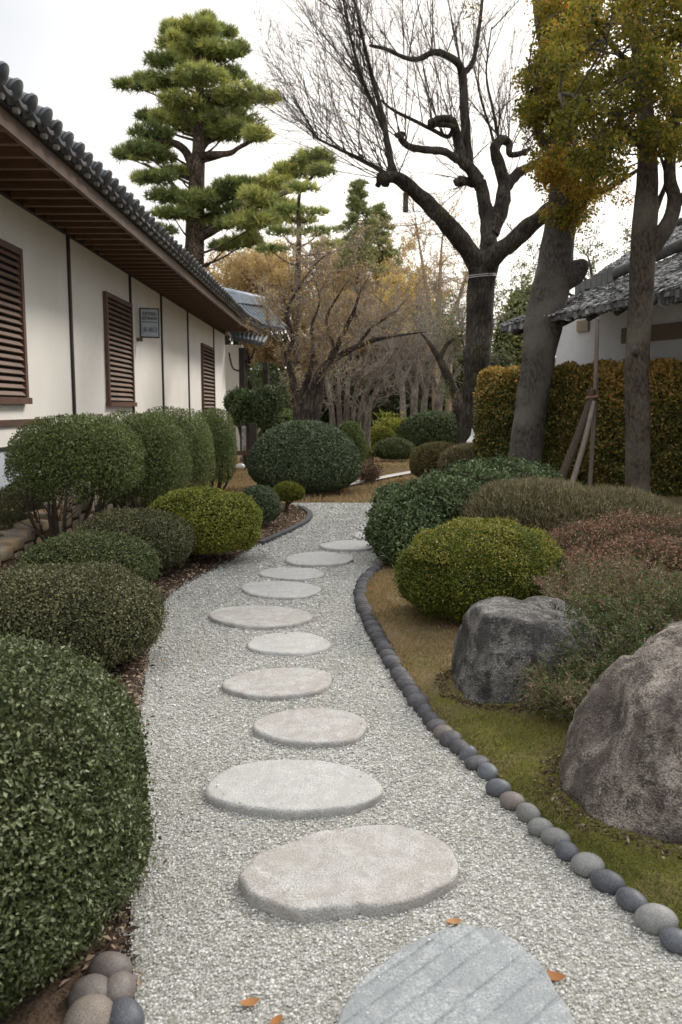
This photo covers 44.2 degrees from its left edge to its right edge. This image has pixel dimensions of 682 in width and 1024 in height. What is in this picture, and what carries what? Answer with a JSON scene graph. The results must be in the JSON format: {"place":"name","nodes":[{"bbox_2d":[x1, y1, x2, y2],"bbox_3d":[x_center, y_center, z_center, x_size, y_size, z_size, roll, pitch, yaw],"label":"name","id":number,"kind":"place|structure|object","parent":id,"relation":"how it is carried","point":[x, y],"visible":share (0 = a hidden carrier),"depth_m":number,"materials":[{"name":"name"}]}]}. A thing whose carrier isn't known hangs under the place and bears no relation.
{"place":"outdoors","nodes":[
{"label":"outdoors","id":0,"kind":"place"},
{"bbox_2d":[131,426,418,995],"bbox_3d":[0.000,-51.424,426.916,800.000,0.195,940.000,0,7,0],"label":"ground","id":1,"kind":"structure","parent":0,"point":[388,478],"depth_m":16.82,"materials":[{"name":"brown soil"}]},
{"bbox_2d":[0,467,119,536],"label":"shrub","id":2,"kind":"object","parent":1,"relation":"on","point":[10,498],"visible":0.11,"depth_m":8.77,"materials":[{"name":"plant"}]},
{"bbox_2d":[0,481,149,564],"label":"shrub","id":3,"kind":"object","parent":1,"relation":"on","point":[19,538],"depth_m":8.43,"materials":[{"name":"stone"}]},
{"bbox_2d":[0,629,160,1019],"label":"clipped shrub","id":4,"kind":"object","parent":1,"relation":"on","point":[76,829],"visible":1,"depth_m":2.19,"materials":[{"name":"green plant"}]},
{"bbox_2d":[0,61,263,489],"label":"house","id":5,"kind":"structure","parent":1,"relation":"on","point":[94,256],"depth_m":11.24,"materials":[{"name":"white paint"}]},
{"bbox_2d":[0,238,32,403],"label":"window","id":6,"kind":"structure","parent":5,"relation":"in","point":[14,381],"depth_m":9.39,"materials":[{"name":"brown wood"}]},
{"bbox_2d":[102,291,136,406],"bbox_3d":[-3.668,-2.648,13.955,0.105,1.775,1.710,0,7,0],"label":"window","id":7,"kind":"structure","parent":5,"relation":"in","point":[117,312],"depth_m":13.89,"materials":[{"name":"brown wood"}]},
{"bbox_2d":[137,308,159,340],"bbox_3d":[-3.510,-3.397,15.244,0.418,0.595,0.090,-2,7,-18],"label":"wall sign","id":8,"kind":"object","parent":5,"relation":"attached to","point":[148,322],"visible":1,"depth_m":15.22,"materials":[{"name":"paint"}]},
{"bbox_2d":[201,343,215,440],"bbox_3d":[-3.668,-3.180,23.336,0.105,2.825,2.160,0,7,0],"label":"window","id":9,"kind":"structure","parent":5,"relation":"in","point":[207,352],"depth_m":23.24,"materials":[{"name":"brown wood"}]},
{"bbox_2d":[0,497,305,1023],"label":"mulch bed","id":10,"kind":"object","parent":1,"relation":"on","point":[47,1004],"visible":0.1,"depth_m":2.30,"materials":[{"name":"soil"}]},
{"bbox_2d":[3,412,146,540],"bbox_3d":[-2.636,-0.280,8.295,1.391,1.407,1.188,0,7,0],"label":"stemmed shrub","id":11,"kind":"object","parent":10,"relation":"on","point":[83,451],"visible":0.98,"depth_m":7.97,"materials":[{"name":"green plant"}]},
{"bbox_2d":[0,560,170,671],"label":"clipped shrub","id":12,"kind":"object","parent":10,"relation":"on","point":[112,614],"visible":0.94,"depth_m":4.53,"materials":[{"name":"green plant"}]},
{"bbox_2d":[62,994,112,1023],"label":"pile cobble","id":13,"kind":"object","parent":10,"relation":"on","point":[91,1009],"visible":0.9,"depth_m":2.00,"materials":[{"name":"beige stone"}]},
{"bbox_2d":[68,973,107,1006],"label":"pile cobble","id":14,"kind":"object","parent":10,"relation":"on","point":[95,983],"visible":0.47,"depth_m":2.09,"materials":[{"name":"grey stone"}]},
{"bbox_2d":[14,529,162,583],"bbox_3d":[-1.960,0.384,6.595,1.131,0.477,1.077,0,7,0],"label":"clipped shrub","id":15,"kind":"object","parent":10,"relation":"on","point":[135,554],"visible":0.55,"depth_m":6.33,"materials":[{"name":"green plant"}]},
{"bbox_2d":[87,951,132,977],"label":"pile cobble","id":16,"kind":"object","parent":10,"relation":"on","point":[107,964],"visible":0.61,"depth_m":2.18,"materials":[{"name":"grey stone"}]},
{"bbox_2d":[107,971,136,1001],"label":"pile cobble","id":17,"kind":"object","parent":10,"relation":"on","point":[120,984],"visible":0.61,"depth_m":2.11,"materials":[{"name":"grey stone"}]},
{"bbox_2d":[110,997,143,1023],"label":"pile cobble","id":18,"kind":"object","parent":10,"relation":"on","point":[126,1010],"visible":0.89,"depth_m":2.01,"materials":[{"name":"stone"}]},
{"bbox_2d":[72,506,197,569],"bbox_3d":[-1.857,0.222,7.504,1.108,0.546,1.116,0,7,0],"label":"clipped shrub","id":19,"kind":"object","parent":10,"relation":"on","point":[169,537],"visible":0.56,"depth_m":7.22,"materials":[{"name":"green plant"}]},
{"bbox_2d":[90,410,192,508],"bbox_3d":[-2.374,-0.494,9.910,1.211,1.434,1.060,0,7,0],"label":"stemmed shrub","id":20,"kind":"object","parent":10,"relation":"on","point":[161,457],"visible":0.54,"depth_m":9.70,"materials":[{"name":"green plant"}]},
{"bbox_2d":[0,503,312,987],"bbox_3d":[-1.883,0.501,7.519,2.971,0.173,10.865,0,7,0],"label":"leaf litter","id":21,"kind":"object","parent":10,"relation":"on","point":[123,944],"visible":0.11,"depth_m":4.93,"materials":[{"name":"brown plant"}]},
{"bbox_2d":[140,405,215,494],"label":"stemmed shrub","id":22,"kind":"object","parent":10,"relation":"on","point":[195,436],"visible":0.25,"depth_m":11.72,"materials":[{"name":"green plant"}]},
{"bbox_2d":[146,485,263,554],"bbox_3d":[-1.315,0.066,8.136,1.116,0.661,1.008,0,7,0],"label":"clipped shrub","id":23,"kind":"object","parent":10,"relation":"on","point":[222,520],"visible":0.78,"depth_m":7.81,"materials":[{"name":"green plant"}]},
{"bbox_2d":[242,484,281,522],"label":"clipped shrub","id":24,"kind":"object","parent":10,"relation":"on","point":[267,499],"visible":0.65,"depth_m":10.29,"materials":[{"name":"green plant"}]},
{"bbox_2d":[258,505,311,544],"bbox_3d":[-0.604,0.140,10.914,0.341,0.056,3.419,1,7,5],"label":"bed edging","id":25,"kind":"object","parent":10,"relation":"on","point":[304,521],"visible":0.86,"depth_m":10.20,"materials":[{"name":"grey stone"}]},
{"bbox_2d":[272,480,304,512],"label":"topiary shrub","id":26,"kind":"object","parent":10,"relation":"on","point":[288,491],"visible":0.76,"depth_m":11.75,"materials":[{"name":"green plant"}]},
{"bbox_2d":[193,407,237,489],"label":"stemmed shrub","id":27,"kind":"object","parent":1,"relation":"on","point":[223,437],"visible":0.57,"depth_m":14.19,"materials":[{"name":"green plant"}]},
{"bbox_2d":[107,7,341,267],"bbox_3d":[-4.906,-11.430,34.276,9.954,18.144,5.905,0,7,0],"label":"pine tree","id":28,"kind":"object","parent":1,"relation":"on","point":[191,45],"visible":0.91,"depth_m":33.58,"materials":[{"name":"green plant"}]},
{"bbox_2d":[232,424,256,454],"bbox_3d":[-2.225,-1.417,18.970,0.660,1.150,0.200,0,7,0],"label":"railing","id":29,"kind":"object","parent":1,"relation":"on","point":[252,433],"visible":0.48,"depth_m":18.87,"materials":[{"name":"wood"}]},
{"bbox_2d":[204,249,290,389],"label":"autumn tree","id":30,"kind":"object","parent":1,"relation":"on","point":[223,280],"visible":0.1,"depth_m":44.36,"materials":[{"name":"orange plant"}]},
{"bbox_2d":[222,384,285,469],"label":"broadleaf shrub","id":31,"kind":"object","parent":1,"relation":"on","point":[261,406],"visible":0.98,"depth_m":20.00,"materials":[{"name":"green plant"}]},
{"bbox_2d":[222,287,286,450],"bbox_3d":[-3.116,-4.771,28.408,2.625,5.487,2.608,7,10,44],"label":"porch","id":32,"kind":"object","parent":1,"relation":"on","point":[235,360],"visible":0.45,"depth_m":28.14,"materials":[{"name":"white paint"}]},
{"bbox_2d":[221,235,305,387],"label":"autumn tree","id":33,"kind":"object","parent":1,"relation":"on","point":[265,372],"visible":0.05,"depth_m":50.30,"materials":[{"name":"orange plant"}]},
{"bbox_2d":[254,178,346,389],"bbox_3d":[-1.421,-7.019,29.117,3.367,8.568,2.530,0,7,0],"label":"pine tree","id":34,"kind":"object","parent":1,"relation":"on","point":[286,209],"visible":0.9,"depth_m":29.00,"materials":[{"name":"green plant"}]},
{"bbox_2d":[247,419,361,493],"bbox_3d":[-0.643,-1.005,14.941,2.056,1.302,1.963,0,7,0],"label":"clipped shrub","id":35,"kind":"object","parent":1,"relation":"on","point":[312,456],"visible":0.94,"depth_m":14.26,"materials":[{"name":"green plant"}]},
{"bbox_2d":[222,234,390,385],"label":"autumn tree","id":36,"kind":"object","parent":1,"relation":"on","point":[261,354],"visible":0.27,"depth_m":42.15,"materials":[{"name":"brown plant"}]},
{"bbox_2d":[233,218,434,421],"bbox_3d":[-0.086,-3.732,19.189,4.643,6.032,2.934,0,7,0],"label":"plum tree","id":37,"kind":"object","parent":1,"relation":"on","point":[310,408],"visible":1,"depth_m":19.08,"materials":[{"name":"brown plant"}]},
{"bbox_2d":[305,363,374,426],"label":"tree","id":38,"kind":"object","parent":1,"relation":"on","point":[324,416],"visible":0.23,"depth_m":35.98,"materials":[{"name":"plant"}]},
{"bbox_2d":[284,287,399,387],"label":"autumn tree","id":39,"kind":"object","parent":1,"relation":"on","point":[360,354],"visible":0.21,"depth_m":37.70,"materials":[{"name":"brown plant"}]},
{"bbox_2d":[338,421,366,462],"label":"clipped shrub","id":40,"kind":"object","parent":1,"relation":"on","point":[353,430],"visible":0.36,"depth_m":19.72,"materials":[{"name":"green plant"}]},
{"bbox_2d":[331,176,388,408],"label":"conifer","id":41,"kind":"object","parent":1,"relation":"on","point":[356,202],"visible":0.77,"depth_m":40.25,"materials":[{"name":"green plant"}]},
{"bbox_2d":[358,456,384,483],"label":"shrub","id":42,"kind":"object","parent":1,"relation":"on","point":[369,472],"visible":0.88,"depth_m":16.48,"materials":[{"name":"brown plant"}]},
{"bbox_2d":[354,201,409,427],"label":"conifer","id":43,"kind":"object","parent":1,"relation":"on","point":[380,211],"visible":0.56,"depth_m":45.10,"materials":[{"name":"green plant"}]},
{"bbox_2d":[311,227,454,427],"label":"autumn tree","id":44,"kind":"object","parent":1,"relation":"on","point":[407,250],"visible":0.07,"depth_m":45.70,"materials":[{"name":"brown plant"}]},
{"bbox_2d":[307,259,465,448],"bbox_3d":[1.385,-4.351,24.183,5.291,6.176,3.094,2,7,15],"label":"multi stem tree","id":45,"kind":"object","parent":1,"relation":"on","point":[365,423],"visible":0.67,"depth_m":24.62,"materials":[{"name":"brown plant"}]},
{"bbox_2d":[200,0,588,443],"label":"bare tree","id":46,"kind":"object","parent":1,"relation":"on","point":[491,254],"visible":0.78,"depth_m":16.24,"materials":[{"name":"brown plant"}]},
{"bbox_2d":[362,380,427,422],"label":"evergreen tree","id":47,"kind":"object","parent":1,"relation":"on","point":[392,403],"visible":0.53,"depth_m":39.02,"materials":[{"name":"green plant"}]},
{"bbox_2d":[374,437,415,459],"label":"clipped shrub","id":48,"kind":"object","parent":1,"relation":"on","point":[395,448],"visible":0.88,"depth_m":23.07,"materials":[{"name":"green plant"}]},
{"bbox_2d":[239,332,555,423],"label":"wood","id":49,"kind":"object","parent":1,"relation":"on","point":[274,379],"visible":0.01,"depth_m":60.87,"materials":[{"name":"brown plant"}]},
{"bbox_2d":[355,277,454,419],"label":"bare tree","id":50,"kind":"object","parent":1,"relation":"on","point":[402,401],"visible":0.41,"depth_m":32.44,"materials":[{"name":"brown plant"}]},
{"bbox_2d":[364,266,460,413],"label":"autumn tree","id":51,"kind":"object","parent":1,"relation":"on","point":[403,294],"visible":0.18,"depth_m":38.66,"materials":[{"name":"brown plant"}]},
{"bbox_2d":[359,161,466,410],"bbox_3d":[3.272,-8.622,37.144,5.194,12.667,3.803,0,7,0],"label":"slim tree","id":52,"kind":"object","parent":1,"relation":"on","point":[424,267],"visible":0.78,"depth_m":36.87,"materials":[{"name":"beige plant"}]},
{"bbox_2d":[366,277,465,411],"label":"bare tree","id":53,"kind":"object","parent":1,"relation":"on","point":[424,402],"visible":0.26,"depth_m":34.49,"materials":[{"name":"brown plant"}]},
{"bbox_2d":[374,266,463,415],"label":"bare tree","id":54,"kind":"object","parent":1,"relation":"on","point":[414,394],"visible":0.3,"depth_m":33.52,"materials":[{"name":"brown plant"}]},
{"bbox_2d":[397,410,456,446],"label":"clipped shrub","id":55,"kind":"object","parent":1,"relation":"on","point":[419,428],"visible":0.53,"depth_m":25.08,"materials":[{"name":"green plant"}]},
{"bbox_2d":[408,441,455,478],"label":"clipped shrub","id":56,"kind":"object","parent":1,"relation":"on","point":[425,456],"visible":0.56,"depth_m":16.84,"materials":[{"name":"green plant"}]},
{"bbox_2d":[401,187,477,386],"bbox_3d":[4.759,-8.534,38.179,4.044,12.350,4.167,3,8,20],"label":"slim tree","id":57,"kind":"object","parent":1,"relation":"on","point":[441,251],"visible":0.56,"depth_m":37.80,"materials":[{"name":"beige plant"}]},
{"bbox_2d":[397,286,498,411],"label":"bare tree","id":58,"kind":"object","parent":1,"relation":"on","point":[437,406],"visible":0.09,"depth_m":35.49,"materials":[{"name":"brown plant"}]},
{"bbox_2d":[394,272,526,443],"bbox_3d":[3.386,-3.929,22.663,3.419,5.454,2.620,4,8,27],"label":"crooked tree","id":59,"kind":"object","parent":1,"relation":"on","point":[454,393],"visible":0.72,"depth_m":22.62,"materials":[{"name":"brown plant"}]},
{"bbox_2d":[437,441,486,476],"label":"clipped shrub","id":60,"kind":"object","parent":1,"relation":"on","point":[453,453],"visible":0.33,"depth_m":15.67,"materials":[{"name":"green plant"}]},
{"bbox_2d":[426,214,500,411],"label":"slim tree","id":61,"kind":"object","parent":1,"relation":"on","point":[448,406],"visible":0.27,"depth_m":39.00,"materials":[{"name":"beige plant"}]},
{"bbox_2d":[491,268,533,366],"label":"evergreen tree","id":62,"kind":"object","parent":1,"relation":"on","point":[510,339],"visible":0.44,"depth_m":34.96,"materials":[{"name":"green plant"}]},
{"bbox_2d":[363,496,681,929],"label":"moss bed","id":63,"kind":"object","parent":1,"relation":"on","point":[650,895],"visible":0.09,"depth_m":3.67,"materials":[{"name":"green plant"}]},
{"bbox_2d":[359,450,561,564],"bbox_3d":[1.490,-0.160,9.222,1.528,0.996,4.007,5,9,38],"label":"spreading shrub","id":64,"kind":"object","parent":63,"relation":"on","point":[400,515],"visible":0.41,"depth_m":7.96,"materials":[{"name":"green plant"}]},
{"bbox_2d":[389,515,572,624],"bbox_3d":[0.987,0.386,5.838,1.311,0.698,1.226,0,7,0],"label":"golden shrub","id":65,"kind":"object","parent":63,"relation":"on","point":[454,569],"visible":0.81,"depth_m":5.49,"materials":[{"name":"green plant"}]},
{"bbox_2d":[433,668,555,712],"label":"leaf litter","id":66,"kind":"object","parent":63,"relation":"on","point":[476,702],"visible":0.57,"depth_m":4.20,"materials":[{"name":"brown plant"}]},
{"bbox_2d":[451,596,599,703],"bbox_3d":[0.965,0.757,4.437,0.764,0.541,0.742,0,7,0],"label":"boulder","id":67,"kind":"object","parent":63,"relation":"on","point":[499,641],"visible":0.64,"depth_m":4.20,"materials":[{"name":"stone"}]},
{"bbox_2d":[456,475,681,538],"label":"heather mound","id":68,"kind":"object","parent":63,"relation":"on","point":[517,499],"visible":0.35,"depth_m":7.52,"materials":[{"name":"green plant"}]},
{"bbox_2d":[511,643,626,721],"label":"wild undergrowth","id":69,"kind":"object","parent":63,"relation":"on","point":[572,689],"visible":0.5,"depth_m":3.90,"materials":[{"name":"green plant"}]},
{"bbox_2d":[559,318,599,485],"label":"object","id":70,"kind":"object","parent":63,"relation":"on","point":[587,421],"visible":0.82,"depth_m":11.69,"materials":[{"name":"brown wood"}]},
{"bbox_2d":[527,546,681,619],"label":"wild undergrowth","id":71,"kind":"object","parent":63,"relation":"on","point":[582,564],"visible":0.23,"depth_m":5.35,"materials":[{"name":"green plant"}]},
{"bbox_2d":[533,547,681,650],"bbox_3d":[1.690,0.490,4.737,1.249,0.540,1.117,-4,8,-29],"label":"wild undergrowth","id":72,"kind":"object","parent":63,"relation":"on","point":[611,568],"visible":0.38,"depth_m":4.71,"materials":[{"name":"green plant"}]},
{"bbox_2d":[537,0,681,492],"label":"slender tree","id":73,"kind":"object","parent":63,"relation":"on","point":[646,132],"visible":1,"depth_m":10.26,"materials":[{"name":"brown plant"}]},
{"bbox_2d":[542,555,681,684],"bbox_3d":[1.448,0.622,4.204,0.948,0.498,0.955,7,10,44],"label":"wild undergrowth","id":74,"kind":"object","parent":63,"relation":"on","point":[630,638],"visible":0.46,"depth_m":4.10,"materials":[{"name":"green plant"}]},
{"bbox_2d":[559,621,681,844],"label":"boulder","id":75,"kind":"object","parent":63,"relation":"on","point":[620,763],"visible":0.91,"depth_m":3.04,"materials":[{"name":"grey stone"}]},
{"bbox_2d":[506,0,636,464],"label":"leaning tree","id":76,"kind":"object","parent":1,"relation":"on","point":[560,273],"visible":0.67,"depth_m":13.06,"materials":[{"name":"grey plant"}]},
{"bbox_2d":[471,357,681,495],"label":"hedge","id":77,"kind":"object","parent":1,"relation":"on","point":[571,384],"visible":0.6,"depth_m":13.70,"materials":[{"name":"green plant"}]},
{"bbox_2d":[494,211,659,304],"bbox_3d":[6.322,-5.305,23.410,5.353,5.843,2.174,0,7,0],"label":"slim tree","id":78,"kind":"object","parent":1,"relation":"on","point":[589,274],"visible":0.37,"depth_m":23.32,"materials":[{"name":"green plant"}]},
{"bbox_2d":[499,217,681,365],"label":"cottage","id":79,"kind":"structure","parent":1,"relation":"on","point":[602,295],"depth_m":13.78,"materials":[{"name":"white paint"}]},
{"bbox_2d":[530,504,681,601],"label":"russet shrub","id":80,"kind":"object","parent":1,"relation":"on","point":[653,537],"visible":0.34,"depth_m":6.17,"materials":[{"name":"red plant"}]},
{"bbox_2d":[164,457,431,502],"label":"dry grass","id":81,"kind":"structure","parent":0,"point":[358,497],"depth_m":15.87,"materials":[{"name":"brown plant"}]},
{"bbox_2d":[0,0,681,369],"label":"sky","id":82,"kind":"structure","parent":0,"point":[66,53],"materials":[{"name":"white"}]},
{"bbox_2d":[113,502,681,1023],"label":"gravel path","id":83,"kind":"structure","parent":0,"point":[330,927],"depth_m":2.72,"materials":[{"name":"grey gravel"}]},
{"bbox_2d":[209,606,312,630],"bbox_3d":[-0.575,0.777,5.981,0.752,0.088,0.600,0,7,0],"label":"stepping stone","id":84,"kind":"object","parent":83,"relation":"on","point":[265,618],"visible":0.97,"depth_m":5.91,"materials":[{"name":"beige stone"}]},
{"bbox_2d":[222,668,331,700],"bbox_3d":[-0.343,0.954,4.557,0.593,0.087,0.485,0,7,0],"label":"stepping stone","id":85,"kind":"object","parent":83,"relation":"on","point":[275,684],"visible":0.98,"depth_m":4.49,"materials":[{"name":"beige stone"}]},
{"bbox_2d":[241,581,320,599],"bbox_3d":[-0.496,0.667,6.899,0.669,0.080,0.638,0,7,0],"label":"stepping stone","id":86,"kind":"object","parent":83,"relation":"on","point":[282,590],"visible":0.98,"depth_m":6.83,"materials":[{"name":"grey stone"}]},
{"bbox_2d":[247,632,330,656],"bbox_3d":[-0.325,0.862,5.335,0.530,0.078,0.501,0,7,0],"label":"stepping stone","id":87,"kind":"object","parent":83,"relation":"on","point":[291,644],"visible":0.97,"depth_m":5.27,"materials":[{"name":"grey stone"}]},
{"bbox_2d":[259,567,323,581],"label":"stepping stone","id":88,"kind":"object","parent":83,"relation":"on","point":[294,574],"visible":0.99,"depth_m":7.48,"materials":[{"name":"grey stone"}]},
{"bbox_2d":[205,759,382,818],"bbox_3d":[-0.180,1.107,3.309,0.692,0.090,0.459,0,7,0],"label":"stepping stone","id":89,"kind":"object","parent":83,"relation":"on","point":[313,788],"visible":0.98,"depth_m":3.24,"materials":[{"name":"grey stone"}]},
{"bbox_2d":[252,708,366,747],"bbox_3d":[-0.146,1.031,3.931,0.538,0.087,0.435,0,7,0],"label":"stepping stone","id":90,"kind":"object","parent":83,"relation":"on","point":[318,727],"visible":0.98,"depth_m":3.87,"materials":[{"name":"beige stone"}]},
{"bbox_2d":[285,552,353,567],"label":"stepping stone","id":91,"kind":"object","parent":83,"relation":"on","point":[319,559],"visible":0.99,"depth_m":8.15,"materials":[{"name":"grey stone"}]},
{"bbox_2d":[319,540,372,552],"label":"stepping stone","id":92,"kind":"object","parent":83,"relation":"on","point":[348,546],"visible":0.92,"depth_m":8.92,"materials":[{"name":"grey stone"}]},
{"bbox_2d":[238,825,458,921],"bbox_3d":[0.029,1.175,2.712,0.701,0.101,0.508,0,7,0],"label":"stepping stone","id":93,"kind":"object","parent":83,"relation":"on","point":[371,870],"visible":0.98,"depth_m":2.63,"materials":[{"name":"beige stone"}]},
{"bbox_2d":[337,925,574,1023],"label":"stepping stone","id":94,"kind":"object","parent":83,"relation":"on","point":[467,974],"visible":1,"depth_m":2.12,"materials":[{"name":"grey stone"}]},
{"bbox_2d":[485,778,511,797],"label":"border cobble","id":95,"kind":"object","parent":83,"relation":"on","point":[496,787],"visible":0.84,"depth_m":3.25,"materials":[{"name":"stone"}]},
{"bbox_2d":[499,791,525,810],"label":"border cobble","id":96,"kind":"object","parent":83,"relation":"on","point":[510,800],"visible":0.82,"depth_m":3.15,"materials":[{"name":"grey stone"}]},
{"bbox_2d":[516,802,540,823],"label":"border cobble","id":97,"kind":"object","parent":83,"relation":"on","point":[526,812],"visible":0.82,"depth_m":3.05,"materials":[{"name":"grey stone"}]},
{"bbox_2d":[527,817,553,837],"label":"border cobble","id":98,"kind":"object","parent":83,"relation":"on","point":[537,826],"visible":0.77,"depth_m":2.95,"materials":[{"name":"grey stone"}]},
{"bbox_2d":[540,827,570,847],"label":"border cobble","id":99,"kind":"object","parent":83,"relation":"on","point":[551,836],"visible":0.78,"depth_m":2.88,"materials":[{"name":"grey stone"}]},
{"bbox_2d":[555,840,579,861],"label":"border cobble","id":100,"kind":"object","parent":83,"relation":"on","point":[566,850],"visible":0.81,"depth_m":2.79,"materials":[{"name":"stone"}]},
{"bbox_2d":[570,852,604,878],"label":"border cobble","id":101,"kind":"object","parent":83,"relation":"on","point":[584,864],"visible":0.79,"depth_m":2.70,"materials":[{"name":"grey stone"}]},
{"bbox_2d":[590,869,625,894],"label":"border cobble","id":102,"kind":"object","parent":83,"relation":"on","point":[608,881],"visible":0.87,"depth_m":2.61,"materials":[{"name":"stone"}]},
{"bbox_2d":[615,887,647,913],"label":"border cobble","id":103,"kind":"object","parent":83,"relation":"on","point":[630,900],"visible":0.77,"depth_m":2.51,"materials":[{"name":"stone"}]},
{"bbox_2d":[634,903,678,935],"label":"border cobble","id":104,"kind":"object","parent":83,"relation":"on","point":[654,919],"visible":0.8,"depth_m":2.41,"materials":[{"name":"grey stone"}]},
{"bbox_2d":[659,927,681,954],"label":"border cobble","id":105,"kind":"object","parent":83,"relation":"on","point":[670,938],"visible":1,"depth_m":2.32,"materials":[{"name":"stone"}]},
{"bbox_2d":[532,747,681,858],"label":"grass","id":106,"kind":"structure","parent":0,"point":[582,814],"depth_m":3.06,"materials":[{"name":"green plant"}]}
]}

